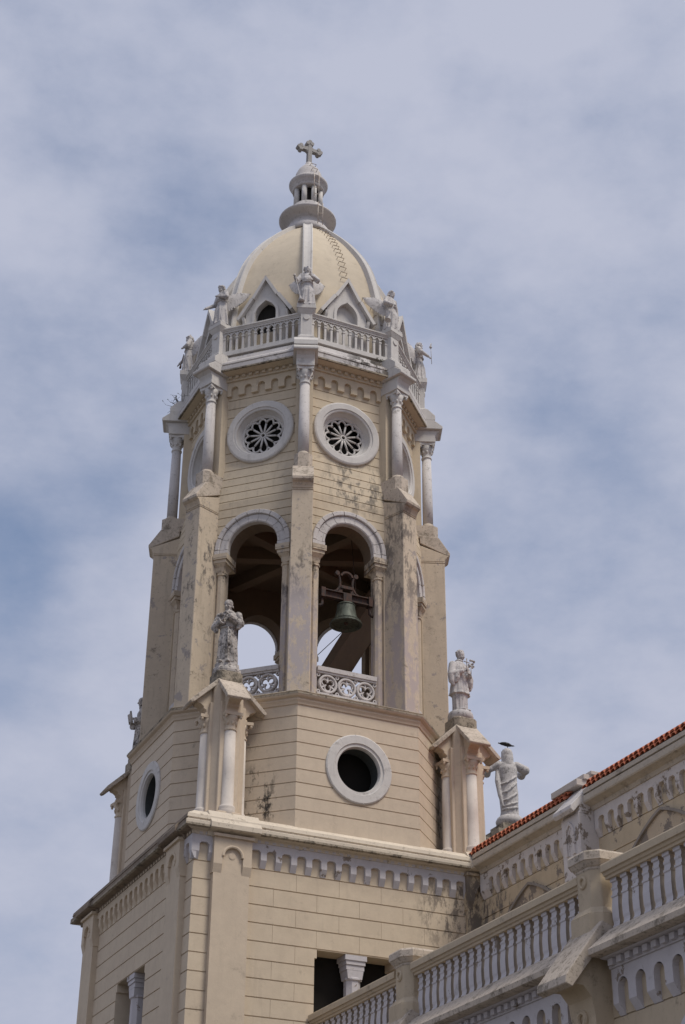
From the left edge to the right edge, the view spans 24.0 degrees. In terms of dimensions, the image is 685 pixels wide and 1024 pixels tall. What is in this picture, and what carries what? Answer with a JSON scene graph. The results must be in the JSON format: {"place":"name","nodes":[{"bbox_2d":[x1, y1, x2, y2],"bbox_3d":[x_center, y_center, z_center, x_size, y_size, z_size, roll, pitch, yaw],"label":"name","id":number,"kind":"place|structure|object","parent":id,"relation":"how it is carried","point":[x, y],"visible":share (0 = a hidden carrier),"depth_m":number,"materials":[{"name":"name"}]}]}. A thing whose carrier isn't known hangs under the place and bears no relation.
{"place":"outdoors","nodes":[
{"label":"outdoors","id":0,"kind":"place"},
{"bbox_2d":[0,0,684,1023],"label":"sky","id":1,"kind":"structure","parent":0,"point":[513,171],"materials":[{"name":"blue"}]},
{"bbox_2d":[498,742,513,747],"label":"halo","id":2,"kind":"object","parent":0,"point":[506,744],"visible":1,"depth_m":42.38,"materials":[{"name":"black metal"}]},
{"label":"ground","id":3,"kind":"structure","parent":0,"visible":0},
{"bbox_2d":[70,140,500,1023],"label":"bell tower","id":4,"kind":"structure","parent":3,"relation":"on","point":[302,840],"depth_m":34.57,"materials":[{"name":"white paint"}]},
{"bbox_2d":[128,697,142,761],"bbox_3d":[-4.769,5.168,37.995,0.661,1.681,0.579,-5,-31,9],"label":"saint statue","id":5,"kind":"object","parent":4,"relation":"on","point":[135,725],"visible":0.39,"depth_m":37.91,"materials":[{"name":"grey stone"}]},
{"bbox_2d":[135,761,160,830],"bbox_3d":[-3.967,6.094,34.354,0.446,1.490,1.490,14,-33,-21],"label":"round window","id":6,"kind":"structure","parent":4,"relation":"in","point":[148,794],"depth_m":34.58,"materials":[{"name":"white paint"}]},
{"bbox_2d":[162,393,188,411],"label":"dry weed","id":7,"kind":"object","parent":4,"relation":"on","point":[176,398],"visible":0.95,"depth_m":40.71,"materials":[{"name":"brown plant"}]},
{"bbox_2d":[177,334,202,370],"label":"angel statue","id":8,"kind":"object","parent":4,"relation":"on","point":[191,348],"visible":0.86,"depth_m":41.55,"materials":[{"name":"white stone"}]},
{"bbox_2d":[187,430,203,490],"bbox_3d":[-3.331,-1.183,38.918,0.295,1.700,1.700,14,-33,-21],"label":"rose window","id":9,"kind":"structure","parent":4,"relation":"in","point":[195,466],"depth_m":39.40,"materials":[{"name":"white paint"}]},
{"bbox_2d":[204,285,250,326],"bbox_3d":[-2.917,-5.039,39.987,0.906,1.302,0.893,-24,-39,36],"label":"angel statue","id":10,"kind":"object","parent":4,"relation":"on","point":[224,303],"visible":0.96,"depth_m":39.89,"materials":[{"name":"white stone"}]},
{"bbox_2d":[211,600,244,674],"bbox_3d":[-2.414,2.633,33.685,0.663,1.744,0.600,15,-33,-23],"label":"saint statue","id":11,"kind":"object","parent":4,"relation":"on","point":[228,622],"visible":1,"depth_m":33.55,"materials":[{"name":"grey stone"}]},
{"bbox_2d":[227,401,294,462],"bbox_3d":[-1.893,-1.838,37.776,1.700,1.700,0.295,-10,-32,17],"label":"rose window","id":12,"kind":"structure","parent":4,"relation":"in","point":[239,428],"depth_m":37.82,"materials":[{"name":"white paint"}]},
{"bbox_2d":[289,266,324,308],"bbox_3d":[-0.868,-5.397,39.343,0.906,1.300,0.877,2,-30,-2],"label":"angel statue","id":13,"kind":"object","parent":4,"relation":"on","point":[306,286],"visible":0.97,"depth_m":39.20,"materials":[{"name":"white stone"}]},
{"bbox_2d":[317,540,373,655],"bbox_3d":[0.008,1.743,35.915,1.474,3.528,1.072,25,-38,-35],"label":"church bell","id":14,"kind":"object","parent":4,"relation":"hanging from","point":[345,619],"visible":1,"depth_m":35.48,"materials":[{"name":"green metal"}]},
{"bbox_2d":[313,403,378,465],"bbox_3d":[0.055,-1.782,37.843,1.700,1.700,0.295,14,-33,-21],"label":"rose window","id":15,"kind":"structure","parent":4,"relation":"in","point":[331,413],"depth_m":37.90,"materials":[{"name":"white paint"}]},
{"bbox_2d":[326,735,391,804],"bbox_3d":[0.256,5.347,33.013,1.490,1.490,0.446,14,-33,-21],"label":"round window","id":16,"kind":"structure","parent":4,"relation":"in","point":[377,762],"depth_m":32.97,"materials":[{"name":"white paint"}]},
{"bbox_2d":[363,290,401,332],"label":"angel statue","id":17,"kind":"object","parent":4,"relation":"on","point":[386,307],"visible":0.94,"depth_m":40.01,"materials":[{"name":"white stone"}]},
{"bbox_2d":[402,437,414,496],"bbox_3d":[1.371,-1.047,39.079,0.295,1.700,1.700,-10,-32,17],"label":"rose window","id":18,"kind":"structure","parent":4,"relation":"in","point":[408,472],"depth_m":39.59,"materials":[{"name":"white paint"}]},
{"bbox_2d":[405,342,431,378],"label":"angel statue","id":19,"kind":"object","parent":4,"relation":"on","point":[416,356],"visible":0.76,"depth_m":41.75,"materials":[{"name":"white stone"}]},
{"bbox_2d":[448,650,474,720],"bbox_3d":[2.627,3.850,35.679,0.630,1.731,0.589,2,-30,-3],"label":"saint statue","id":20,"kind":"object","parent":4,"relation":"on","point":[460,678],"visible":0.99,"depth_m":35.51,"materials":[{"name":"white stone"}]},
{"bbox_2d":[308,721,684,1023],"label":"church nave","id":21,"kind":"structure","parent":3,"relation":"on","point":[583,901],"depth_m":24.11,"materials":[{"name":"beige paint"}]},
{"bbox_2d":[484,748,529,825],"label":"saint statue","id":22,"kind":"object","parent":21,"relation":"on","point":[506,768],"visible":0.94,"depth_m":41.71,"materials":[{"name":"white stone"}]},
{"bbox_2d":[551,771,598,800],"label":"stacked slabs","id":23,"kind":"structure","parent":21,"relation":"on","point":[577,784],"depth_m":30.08,"materials":[{"name":"white stone"}]}
]}

